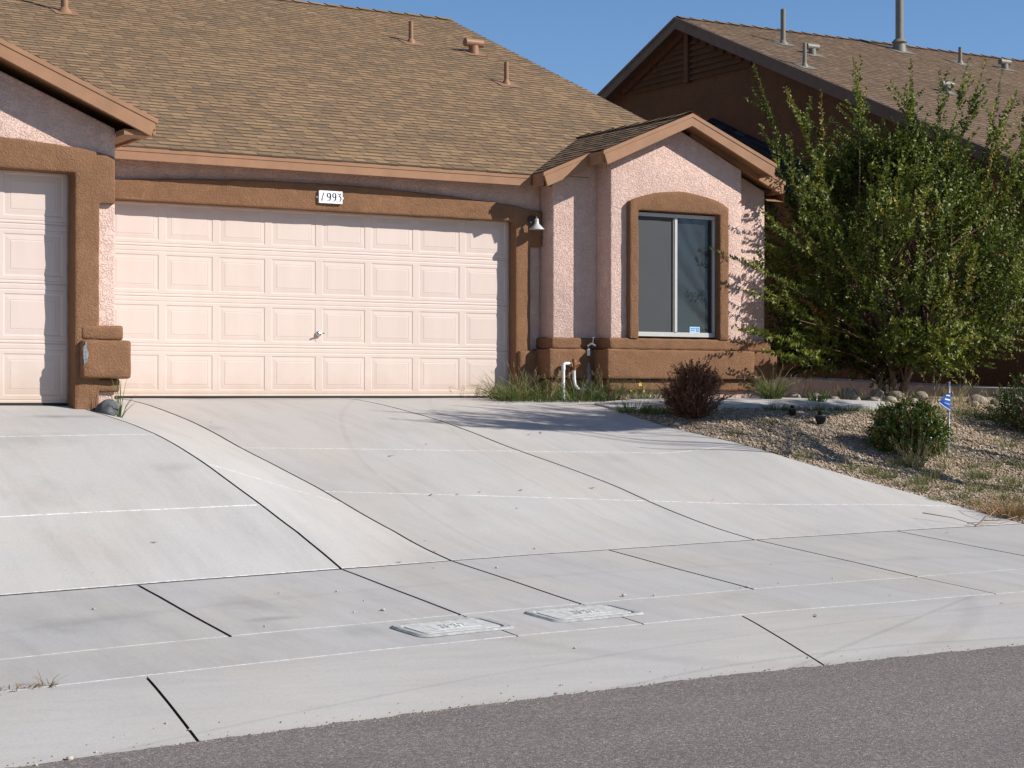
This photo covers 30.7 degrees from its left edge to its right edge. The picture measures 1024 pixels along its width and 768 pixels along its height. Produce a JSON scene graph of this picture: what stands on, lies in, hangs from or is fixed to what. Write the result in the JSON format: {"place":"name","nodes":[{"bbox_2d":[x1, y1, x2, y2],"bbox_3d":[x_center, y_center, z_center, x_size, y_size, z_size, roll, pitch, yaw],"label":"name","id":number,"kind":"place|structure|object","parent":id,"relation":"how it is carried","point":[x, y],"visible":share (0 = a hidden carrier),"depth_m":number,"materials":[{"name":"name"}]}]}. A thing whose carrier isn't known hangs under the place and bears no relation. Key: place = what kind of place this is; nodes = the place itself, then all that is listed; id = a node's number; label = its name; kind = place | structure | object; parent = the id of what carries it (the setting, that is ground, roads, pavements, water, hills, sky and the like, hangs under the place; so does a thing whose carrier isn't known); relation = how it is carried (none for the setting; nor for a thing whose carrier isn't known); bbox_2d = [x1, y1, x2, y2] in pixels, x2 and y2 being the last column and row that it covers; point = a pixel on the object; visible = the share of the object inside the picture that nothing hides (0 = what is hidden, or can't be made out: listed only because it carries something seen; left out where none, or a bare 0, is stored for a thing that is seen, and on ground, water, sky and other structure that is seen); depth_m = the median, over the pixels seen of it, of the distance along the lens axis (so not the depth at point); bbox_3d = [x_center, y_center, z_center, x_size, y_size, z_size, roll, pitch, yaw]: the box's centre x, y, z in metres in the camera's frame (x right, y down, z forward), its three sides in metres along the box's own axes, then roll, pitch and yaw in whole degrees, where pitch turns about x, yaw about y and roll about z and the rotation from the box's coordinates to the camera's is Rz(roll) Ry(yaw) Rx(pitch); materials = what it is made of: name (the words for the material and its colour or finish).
{"place":"outdoors","nodes":[
{"label":"outdoors","id":0,"kind":"place"},
{"bbox_2d":[0,398,1021,595],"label":"driveway","id":1,"kind":"structure","parent":0,"point":[234,488],"depth_m":16.26,"materials":[{"name":"concrete"}]},
{"bbox_2d":[95,399,118,415],"bbox_3d":[-3.613,0.204,16.607,0.252,0.140,0.236,0,8,19],"label":"rock","id":2,"kind":"object","parent":1,"relation":"on","point":[108,407],"visible":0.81,"depth_m":16.53,"materials":[{"name":"stone"}]},
{"bbox_2d":[107,371,136,417],"bbox_3d":[-3.462,0.089,16.653,0.294,0.440,0.323,0,0,-31],"label":"weed","id":3,"kind":"object","parent":1,"relation":"on","point":[120,410],"visible":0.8,"depth_m":16.62,"materials":[{"name":"green plant"}]},
{"bbox_2d":[450,362,553,401],"bbox_3d":[-0.102,-0.029,21.483,1.270,0.462,1.218,0,0,15],"label":"grass clump","id":4,"kind":"object","parent":1,"relation":"on","point":[497,395],"visible":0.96,"depth_m":21.46,"materials":[{"name":"plant"}]},
{"bbox_2d":[507,366,573,401],"bbox_3d":[0.341,-0.031,21.671,0.954,0.481,1.030,0,0,40],"label":"grass clump","id":5,"kind":"object","parent":1,"relation":"on","point":[544,397],"visible":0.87,"depth_m":21.58,"materials":[{"name":"plant"}]},
{"bbox_2d":[0,524,1023,692],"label":"sidewalk","id":6,"kind":"structure","parent":0,"point":[127,632],"depth_m":12.62,"materials":[{"name":"concrete"}]},
{"bbox_2d":[0,671,69,691],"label":"dry weed","id":7,"kind":"object","parent":6,"relation":"on","point":[50,686],"visible":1,"depth_m":9.38,"materials":[{"name":"plant"}]},
{"bbox_2d":[390,617,513,636],"bbox_3d":[-0.367,1.500,11.515,0.740,0.049,0.385,0,0,-39],"label":"meter box","id":8,"kind":"object","parent":6,"relation":"on","point":[445,627],"visible":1,"depth_m":11.48,"materials":[{"name":"concrete"}]},
{"bbox_2d":[524,603,643,622],"bbox_3d":[0.473,1.500,12.216,0.770,0.050,0.400,0,0,-38],"label":"meter box","id":9,"kind":"object","parent":6,"relation":"on","point":[582,613],"visible":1,"depth_m":12.18,"materials":[{"name":"concrete"}]},
{"bbox_2d":[923,497,1017,525],"bbox_3d":[4.467,1.228,18.031,1.050,0.242,0.420,0,0,-38],"label":"dry branch","id":10,"kind":"object","parent":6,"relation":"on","point":[976,522],"visible":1,"depth_m":17.94,"materials":[{"name":"wood"}]},
{"bbox_2d":[8,645,1023,767],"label":"road","id":11,"kind":"structure","parent":0,"point":[956,709],"depth_m":9.22,"materials":[{"name":"asphalt"}]},
{"bbox_2d":[0,592,1023,767],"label":"gutter","id":12,"kind":"object","parent":11,"relation":"on","point":[58,723],"visible":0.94,"depth_m":10.43,"materials":[{"name":"concrete"}]},
{"bbox_2d":[6,643,1018,767],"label":"grit","id":13,"kind":"object","parent":11,"relation":"on","point":[465,708],"visible":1,"depth_m":9.83,"materials":[{"name":"stone"}]},
{"bbox_2d":[300,0,1023,94],"label":"sky","id":14,"kind":"structure","parent":0,"point":[586,43],"materials":[{"name":"blue"}]},
{"bbox_2d":[595,397,908,410],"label":"front path","id":15,"kind":"structure","parent":0,"point":[752,402],"depth_m":21.94,"materials":[{"name":"concrete"}]},
{"bbox_2d":[722,365,805,398],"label":"fountain grass","id":16,"kind":"object","parent":15,"relation":"on","point":[778,392],"depth_m":22.50,"materials":[{"name":"plant"}]},
{"bbox_2d":[803,388,833,401],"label":"weed","id":17,"kind":"object","parent":15,"relation":"on","point":[820,397],"visible":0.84,"depth_m":22.39,"materials":[{"name":"green plant"}]},
{"bbox_2d":[547,396,1023,523],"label":"gravel yard","id":18,"kind":"structure","parent":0,"point":[823,445],"depth_m":20.43,"materials":[{"name":"gravel"}]},
{"bbox_2d":[561,359,587,400],"bbox_3d":[0.761,-0.028,21.883,0.417,0.539,0.088,0,0,-36],"label":"irrigation valve","id":19,"kind":"object","parent":18,"relation":"on","point":[573,363],"visible":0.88,"depth_m":21.84,"materials":[{"name":"white plastic"}]},
{"bbox_2d":[531,365,619,401],"bbox_3d":[0.803,-0.043,21.751,1.182,0.506,0.792,0,0,-2],"label":"grass clump","id":20,"kind":"object","parent":18,"relation":"on","point":[572,395],"visible":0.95,"depth_m":21.67,"materials":[{"name":"plant"}]},
{"bbox_2d":[584,337,595,396],"bbox_3d":[0.916,-0.193,22.032,0.127,0.718,0.119,0,0,-31],"label":"hose tap","id":21,"kind":"object","parent":18,"relation":"on","point":[588,372],"visible":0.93,"depth_m":22.01,"materials":[{"name":"grey metal"}]},
{"bbox_2d":[584,366,642,400],"bbox_3d":[1.128,-0.051,21.815,0.708,0.507,0.917,0,0,-31],"label":"grass clump","id":22,"kind":"object","parent":18,"relation":"on","point":[611,396],"visible":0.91,"depth_m":21.73,"materials":[{"name":"plant"}]},
{"bbox_2d":[610,396,657,412],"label":"grass clump","id":23,"kind":"object","parent":18,"relation":"on","point":[641,410],"visible":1,"depth_m":20.81,"materials":[{"name":"plant"}]},
{"bbox_2d":[619,374,668,399],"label":"grass clump","id":24,"kind":"object","parent":18,"relation":"on","point":[638,396],"visible":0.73,"depth_m":21.84,"materials":[{"name":"plant"}]},
{"bbox_2d":[638,401,676,414],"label":"grass clump","id":25,"kind":"object","parent":18,"relation":"on","point":[665,411],"visible":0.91,"depth_m":20.72,"materials":[{"name":"plant"}]},
{"bbox_2d":[656,358,732,418],"bbox_3d":[2.003,0.051,20.668,0.802,0.681,0.771,0,0,-31],"label":"shrub","id":26,"kind":"object","parent":18,"relation":"on","point":[690,394],"visible":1,"depth_m":20.55,"materials":[{"name":"red plant"}]},
{"bbox_2d":[724,426,744,433],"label":"grass tuft","id":27,"kind":"object","parent":18,"relation":"on","point":[737,432],"visible":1,"depth_m":20.11,"materials":[{"name":"plant"}]},
{"bbox_2d":[758,417,776,423],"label":"grass tuft","id":28,"kind":"object","parent":18,"relation":"on","point":[768,421],"visible":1,"depth_m":20.75,"materials":[{"name":"plant"}]},
{"bbox_2d":[758,402,791,410],"bbox_3d":[3.040,0.252,21.583,0.442,0.108,0.459,0,0,18],"label":"weed patch","id":29,"kind":"object","parent":18,"relation":"on","point":[782,407],"visible":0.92,"depth_m":21.51,"materials":[{"name":"green plant"}]},
{"bbox_2d":[788,405,796,414],"bbox_3d":[3.208,0.299,21.348,0.098,0.114,0.098,0,0,-31],"label":"landscape light","id":30,"kind":"object","parent":18,"relation":"on","point":[792,410],"visible":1,"depth_m":21.32,"materials":[{"name":"black plastic"}]},
{"bbox_2d":[787,392,800,397],"bbox_3d":[3.518,0.152,23.325,0.179,0.095,0.199,0,0,-31],"label":"river rock","id":31,"kind":"object","parent":18,"relation":"on","point":[793,395],"visible":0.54,"depth_m":23.26,"materials":[{"name":"stone"}]},
{"bbox_2d":[787,448,813,458],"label":"grass tuft","id":32,"kind":"object","parent":18,"relation":"on","point":[800,455],"visible":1,"depth_m":19.55,"materials":[{"name":"plant"}]},
{"bbox_2d":[795,403,827,410],"bbox_3d":[3.508,0.257,21.821,0.461,0.114,0.472,0,0,7],"label":"weed patch","id":33,"kind":"object","parent":18,"relation":"on","point":[822,408],"visible":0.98,"depth_m":21.71,"materials":[{"name":"green plant"}]},
{"bbox_2d":[809,392,819,398],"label":"river rock","id":34,"kind":"object","parent":18,"relation":"on","point":[816,394],"visible":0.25,"depth_m":23.23,"materials":[{"name":"stone"}]},
{"bbox_2d":[815,411,825,423],"bbox_3d":[3.489,0.379,21.108,0.129,0.150,0.129,0,0,-31],"label":"landscape light","id":35,"kind":"object","parent":18,"relation":"on","point":[820,417],"visible":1,"depth_m":21.07,"materials":[{"name":"black plastic"}]},
{"bbox_2d":[822,379,857,399],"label":"dry grass","id":36,"kind":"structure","parent":18,"relation":"on","point":[839,391],"depth_m":23.38,"materials":[{"name":"plant"}]},
{"bbox_2d":[828,404,863,410],"bbox_3d":[3.923,0.269,22.075,0.470,0.105,0.481,0,0,5],"label":"weed patch","id":37,"kind":"object","parent":18,"relation":"on","point":[850,409],"visible":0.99,"depth_m":21.97,"materials":[{"name":"green plant"}]},
{"bbox_2d":[837,459,858,469],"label":"grass tuft","id":38,"kind":"object","parent":18,"relation":"on","point":[850,467],"visible":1,"depth_m":19.41,"materials":[{"name":"plant"}]},
{"bbox_2d":[837,388,858,398],"bbox_3d":[4.276,0.127,23.728,0.253,0.154,0.262,0,0,-31],"label":"river rock","id":39,"kind":"object","parent":18,"relation":"on","point":[843,392],"visible":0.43,"depth_m":23.64,"materials":[{"name":"stone"}]},
{"bbox_2d":[851,395,860,399],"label":"river rock","id":40,"kind":"object","parent":18,"relation":"on","point":[855,397],"visible":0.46,"depth_m":23.14,"materials":[{"name":"stone"}]},
{"bbox_2d":[709,55,1023,397],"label":"tree","id":41,"kind":"object","parent":18,"relation":"on","point":[870,173],"visible":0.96,"depth_m":24.05,"materials":[{"name":"green plant"}]},
{"bbox_2d":[848,372,886,400],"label":"dry grass","id":42,"kind":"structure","parent":18,"relation":"on","point":[868,391],"depth_m":23.47,"materials":[{"name":"plant"}]},
{"bbox_2d":[860,465,881,473],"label":"grass tuft","id":43,"kind":"object","parent":18,"relation":"on","point":[874,471],"visible":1,"depth_m":19.39,"materials":[{"name":"plant"}]},
{"bbox_2d":[860,463,881,471],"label":"grass tuft","id":44,"kind":"object","parent":18,"relation":"on","point":[868,467],"visible":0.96,"depth_m":19.47,"materials":[{"name":"plant"}]},
{"bbox_2d":[861,405,881,412],"bbox_3d":[4.320,0.286,22.193,0.454,0.111,0.468,0,0,4],"label":"weed patch","id":45,"kind":"object","parent":18,"relation":"on","point":[865,409],"visible":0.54,"depth_m":22.10,"materials":[{"name":"green plant"}]},
{"bbox_2d":[868,397,879,400],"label":"river rock","id":46,"kind":"object","parent":18,"relation":"on","point":[874,399],"visible":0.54,"depth_m":23.19,"materials":[{"name":"stone"}]},
{"bbox_2d":[869,389,884,399],"bbox_3d":[4.648,0.139,23.779,0.191,0.146,0.236,0,0,14],"label":"river rock","id":47,"kind":"object","parent":18,"relation":"on","point":[872,394],"visible":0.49,"depth_m":23.70,"materials":[{"name":"stone"}]},
{"bbox_2d":[869,469,892,478],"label":"grass tuft","id":48,"kind":"object","parent":18,"relation":"on","point":[881,476],"visible":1,"depth_m":19.27,"materials":[{"name":"plant"}]},
{"bbox_2d":[876,467,898,477],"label":"grass tuft","id":49,"kind":"object","parent":18,"relation":"on","point":[895,474],"visible":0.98,"depth_m":19.33,"materials":[{"name":"plant"}]},
{"bbox_2d":[884,396,896,402],"bbox_3d":[4.703,0.197,23.209,0.169,0.099,0.203,0,0,8],"label":"river rock","id":50,"kind":"object","parent":18,"relation":"on","point":[890,398],"visible":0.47,"depth_m":23.14,"materials":[{"name":"stone"}]},
{"bbox_2d":[884,391,903,398],"bbox_3d":[4.925,0.148,24.003,0.214,0.125,0.274,0,0,-31],"label":"river rock","id":51,"kind":"object","parent":18,"relation":"on","point":[895,395],"visible":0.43,"depth_m":23.92,"materials":[{"name":"stone"}]},
{"bbox_2d":[886,459,903,465],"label":"grass tuft","id":52,"kind":"object","parent":18,"relation":"on","point":[899,464],"visible":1,"depth_m":19.86,"materials":[{"name":"plant"}]},
{"bbox_2d":[884,454,905,463],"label":"grass tuft","id":53,"kind":"object","parent":18,"relation":"on","point":[893,459],"visible":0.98,"depth_m":19.93,"materials":[{"name":"plant"}]},
{"bbox_2d":[875,377,918,400],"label":"dry grass","id":54,"kind":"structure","parent":18,"relation":"on","point":[895,392],"depth_m":23.48,"materials":[{"name":"plant"}]},
{"bbox_2d":[892,480,910,486],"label":"grass tuft","id":55,"kind":"object","parent":18,"relation":"on","point":[900,484],"visible":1,"depth_m":19.12,"materials":[{"name":"plant"}]},
{"bbox_2d":[862,392,957,457],"bbox_3d":[4.332,0.446,20.487,1.022,0.723,1.027,0,0,-31],"label":"bush","id":56,"kind":"object","parent":18,"relation":"on","point":[914,421],"visible":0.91,"depth_m":20.28,"materials":[{"name":"green plant"}]},
{"bbox_2d":[889,428,940,466],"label":"dry stalks","id":57,"kind":"object","parent":18,"relation":"on","point":[910,462],"visible":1,"depth_m":19.93,"materials":[{"name":"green plant"}]},
{"bbox_2d":[905,473,932,484],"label":"grass tuft","id":58,"kind":"object","parent":18,"relation":"on","point":[922,483],"visible":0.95,"depth_m":19.31,"materials":[{"name":"plant"}]},
{"bbox_2d":[906,474,934,483],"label":"grass tuft","id":59,"kind":"object","parent":18,"relation":"on","point":[921,480],"visible":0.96,"depth_m":19.32,"materials":[{"name":"plant"}]},
{"bbox_2d":[914,391,927,399],"bbox_3d":[5.255,0.154,24.034,0.188,0.130,0.236,0,0,2],"label":"river rock","id":60,"kind":"object","parent":18,"relation":"on","point":[921,393],"visible":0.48,"depth_m":23.94,"materials":[{"name":"stone"}]},
{"bbox_2d":[908,476,937,490],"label":"grass tuft","id":61,"kind":"object","parent":18,"relation":"on","point":[923,488],"visible":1,"depth_m":19.03,"materials":[{"name":"plant"}]},
{"bbox_2d":[905,377,954,402],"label":"dry grass","id":62,"kind":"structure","parent":18,"relation":"on","point":[932,398],"depth_m":23.59,"materials":[{"name":"plant"}]},
{"bbox_2d":[921,464,941,476],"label":"grass tuft","id":63,"kind":"object","parent":18,"relation":"on","point":[932,470],"visible":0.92,"depth_m":19.68,"materials":[{"name":"plant"}]},
{"bbox_2d":[917,462,948,479],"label":"grass tuft","id":64,"kind":"object","parent":18,"relation":"on","point":[933,474],"visible":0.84,"depth_m":19.56,"materials":[{"name":"plant"}]},
{"bbox_2d":[927,491,948,500],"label":"grass tuft","id":65,"kind":"object","parent":18,"relation":"on","point":[943,498],"visible":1,"depth_m":18.77,"materials":[{"name":"plant"}]},
{"bbox_2d":[939,382,950,454],"bbox_3d":[4.786,0.402,20.651,0.174,0.850,0.028,0,0,-31],"label":"yard sign","id":66,"kind":"object","parent":18,"relation":"on","point":[945,402],"visible":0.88,"depth_m":20.67,"materials":[{"name":"blue plastic"}]},
{"bbox_2d":[935,477,957,489],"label":"grass tuft","id":67,"kind":"object","parent":18,"relation":"on","point":[942,485],"visible":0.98,"depth_m":19.28,"materials":[{"name":"plant"}]},
{"bbox_2d":[929,444,965,468],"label":"dry stalks","id":68,"kind":"object","parent":18,"relation":"on","point":[945,460],"visible":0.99,"depth_m":20.12,"materials":[{"name":"beige plant"}]},
{"bbox_2d":[917,396,983,415],"bbox_3d":[5.285,0.242,22.594,0.874,0.280,0.833,0,0,2],"label":"grass patch","id":69,"kind":"object","parent":18,"relation":"on","point":[961,412],"visible":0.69,"depth_m":22.47,"materials":[{"name":"plant"}]},
{"bbox_2d":[936,376,977,403],"bbox_3d":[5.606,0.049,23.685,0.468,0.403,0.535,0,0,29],"label":"dry grass","id":70,"kind":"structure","parent":18,"relation":"on","point":[956,392],"depth_m":23.57,"materials":[{"name":"plant"}]},
{"bbox_2d":[947,485,978,498],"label":"grass tuft","id":71,"kind":"object","parent":18,"relation":"on","point":[963,494],"visible":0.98,"depth_m":19.02,"materials":[{"name":"plant"}]},
{"bbox_2d":[952,388,986,407],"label":"dry grass","id":72,"kind":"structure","parent":18,"relation":"on","point":[967,399],"depth_m":23.33,"materials":[{"name":"plant"}]},
{"bbox_2d":[958,464,985,478],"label":"grass tuft","id":73,"kind":"object","parent":18,"relation":"on","point":[973,477],"visible":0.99,"depth_m":19.84,"materials":[{"name":"plant"}]},
{"bbox_2d":[960,457,984,468],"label":"grass tuft","id":74,"kind":"object","parent":18,"relation":"on","point":[971,466],"visible":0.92,"depth_m":20.30,"materials":[{"name":"plant"}]},
{"bbox_2d":[959,490,985,504],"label":"grass tuft","id":75,"kind":"object","parent":18,"relation":"on","point":[973,500],"visible":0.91,"depth_m":18.82,"materials":[{"name":"plant"}]},
{"bbox_2d":[962,477,982,484],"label":"grass tuft","id":76,"kind":"object","parent":18,"relation":"on","point":[974,483],"visible":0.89,"depth_m":19.60,"materials":[{"name":"plant"}]},
{"bbox_2d":[963,480,986,491],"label":"grass tuft","id":77,"kind":"object","parent":18,"relation":"on","point":[978,490],"visible":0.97,"depth_m":19.37,"materials":[{"name":"plant"}]},
{"bbox_2d":[966,394,987,403],"bbox_3d":[5.929,0.195,23.785,0.269,0.137,0.221,0,0,-31],"label":"river rock","id":78,"kind":"object","parent":18,"relation":"on","point":[983,400],"visible":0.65,"depth_m":23.71,"materials":[{"name":"stone"}]},
{"bbox_2d":[966,467,991,477],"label":"grass tuft","id":79,"kind":"object","parent":18,"relation":"on","point":[977,473],"visible":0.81,"depth_m":19.95,"materials":[{"name":"plant"}]},
{"bbox_2d":[955,396,1013,417],"bbox_3d":[5.733,0.264,22.763,0.898,0.292,0.896,0,0,-31],"label":"grass patch","id":80,"kind":"object","parent":18,"relation":"on","point":[983,414],"visible":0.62,"depth_m":22.61,"materials":[{"name":"plant"}]},
{"bbox_2d":[973,462,995,478],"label":"grass tuft","id":81,"kind":"object","parent":18,"relation":"on","point":[989,476],"visible":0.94,"depth_m":19.96,"materials":[{"name":"plant"}]},
{"bbox_2d":[951,489,1023,516],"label":"dead grass","id":82,"kind":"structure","parent":18,"relation":"on","point":[1004,512],"depth_m":18.46,"materials":[{"name":"plant"}]},
{"bbox_2d":[979,387,1005,405],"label":"dry grass","id":83,"kind":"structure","parent":18,"relation":"on","point":[991,397],"depth_m":23.74,"materials":[{"name":"plant"}]},
{"bbox_2d":[984,455,1002,466],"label":"grass tuft","id":84,"kind":"object","parent":18,"relation":"on","point":[1000,464],"visible":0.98,"depth_m":20.50,"materials":[{"name":"plant"}]},
{"bbox_2d":[983,480,1005,489],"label":"grass tuft","id":85,"kind":"object","parent":18,"relation":"on","point":[995,487],"visible":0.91,"depth_m":19.58,"materials":[{"name":"plant"}]},
{"bbox_2d":[984,485,1007,499],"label":"grass tuft","id":86,"kind":"object","parent":18,"relation":"on","point":[998,496],"visible":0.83,"depth_m":19.23,"materials":[{"name":"plant"}]},
{"bbox_2d":[975,372,1023,431],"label":"flowering bush","id":87,"kind":"object","parent":18,"relation":"on","point":[1017,413],"visible":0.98,"depth_m":22.30,"materials":[{"name":"green plant"}]},
{"bbox_2d":[986,492,1015,505],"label":"grass tuft","id":88,"kind":"object","parent":18,"relation":"on","point":[1000,501],"visible":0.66,"depth_m":18.93,"materials":[{"name":"plant"}]},
{"bbox_2d":[991,480,1017,490],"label":"grass tuft","id":89,"kind":"object","parent":18,"relation":"on","point":[1005,489],"visible":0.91,"depth_m":19.59,"materials":[{"name":"plant"}]},
{"bbox_2d":[994,476,1017,483],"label":"grass tuft","id":90,"kind":"object","parent":18,"relation":"on","point":[1008,481],"visible":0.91,"depth_m":19.90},
{"bbox_2d":[995,470,1018,481],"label":"grass tuft","id":91,"kind":"object","parent":18,"relation":"on","point":[1015,477],"visible":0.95,"depth_m":20.02,"materials":[{"name":"plant"}]},
{"bbox_2d":[994,430,1022,446],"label":"grass tuft","id":92,"kind":"object","parent":18,"relation":"on","point":[1009,445],"visible":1,"depth_m":21.45,"materials":[{"name":"plant"}]},
{"bbox_2d":[998,455,1019,462],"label":"grass tuft","id":93,"kind":"object","parent":18,"relation":"on","point":[1007,461],"visible":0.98,"depth_m":20.78,"materials":[{"name":"plant"}]},
{"bbox_2d":[998,485,1023,502],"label":"grass tuft","id":94,"kind":"object","parent":18,"relation":"on","point":[1018,497],"visible":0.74,"depth_m":19.18,"materials":[{"name":"plant"}]},
{"bbox_2d":[1004,476,1023,487],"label":"grass tuft","id":95,"kind":"object","parent":18,"relation":"on","point":[1020,483],"visible":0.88,"depth_m":19.78,"materials":[{"name":"plant"}]},
{"bbox_2d":[1010,457,1023,468],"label":"grass tuft","id":96,"kind":"object","parent":18,"relation":"on","point":[1015,463],"visible":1,"depth_m":20.60,"materials":[{"name":"plant"}]},
{"bbox_2d":[783,373,819,397],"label":"dry grass","id":97,"kind":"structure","parent":0,"point":[809,388],"depth_m":23.52,"materials":[{"name":"plant"}]},
{"bbox_2d":[770,377,1023,398],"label":"side walkway","id":98,"kind":"structure","parent":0,"point":[846,383],"depth_m":28.41,"materials":[{"name":"concrete"}]},
{"bbox_3d":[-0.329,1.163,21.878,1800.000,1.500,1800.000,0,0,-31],"label":"terrain","id":99,"kind":"structure","parent":0,"visible":0},
{"bbox_2d":[0,0,785,410],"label":"house","id":100,"kind":"structure","parent":99,"relation":"on","point":[242,198],"depth_m":21.70,"materials":[{"name":"pink paint"}]},
{"bbox_2d":[0,170,68,405],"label":"garage door","id":101,"kind":"structure","parent":100,"relation":"in","point":[34,215],"depth_m":16.63,"materials":[{"name":"pink paint"}]},
{"bbox_2d":[114,201,508,398],"bbox_3d":[-2.148,-0.903,20.798,4.937,2.180,0.109,0,0,-31],"label":"garage door","id":102,"kind":"structure","parent":100,"relation":"in","point":[211,302],"depth_m":20.73,"materials":[{"name":"pink paint"}]},
{"bbox_2d":[638,212,714,337],"bbox_3d":[1.949,-1.306,22.496,1.195,1.480,0.078,0,0,-31],"label":"window","id":103,"kind":"structure","parent":100,"relation":"in","point":[676,265],"depth_m":22.47,"materials":[{"name":"glass"}]},
{"bbox_2d":[597,0,1023,386],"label":"neighbour house","id":104,"kind":"structure","parent":99,"relation":"on","point":[702,68],"depth_m":32.51,"materials":[{"name":"paint"}]}
]}

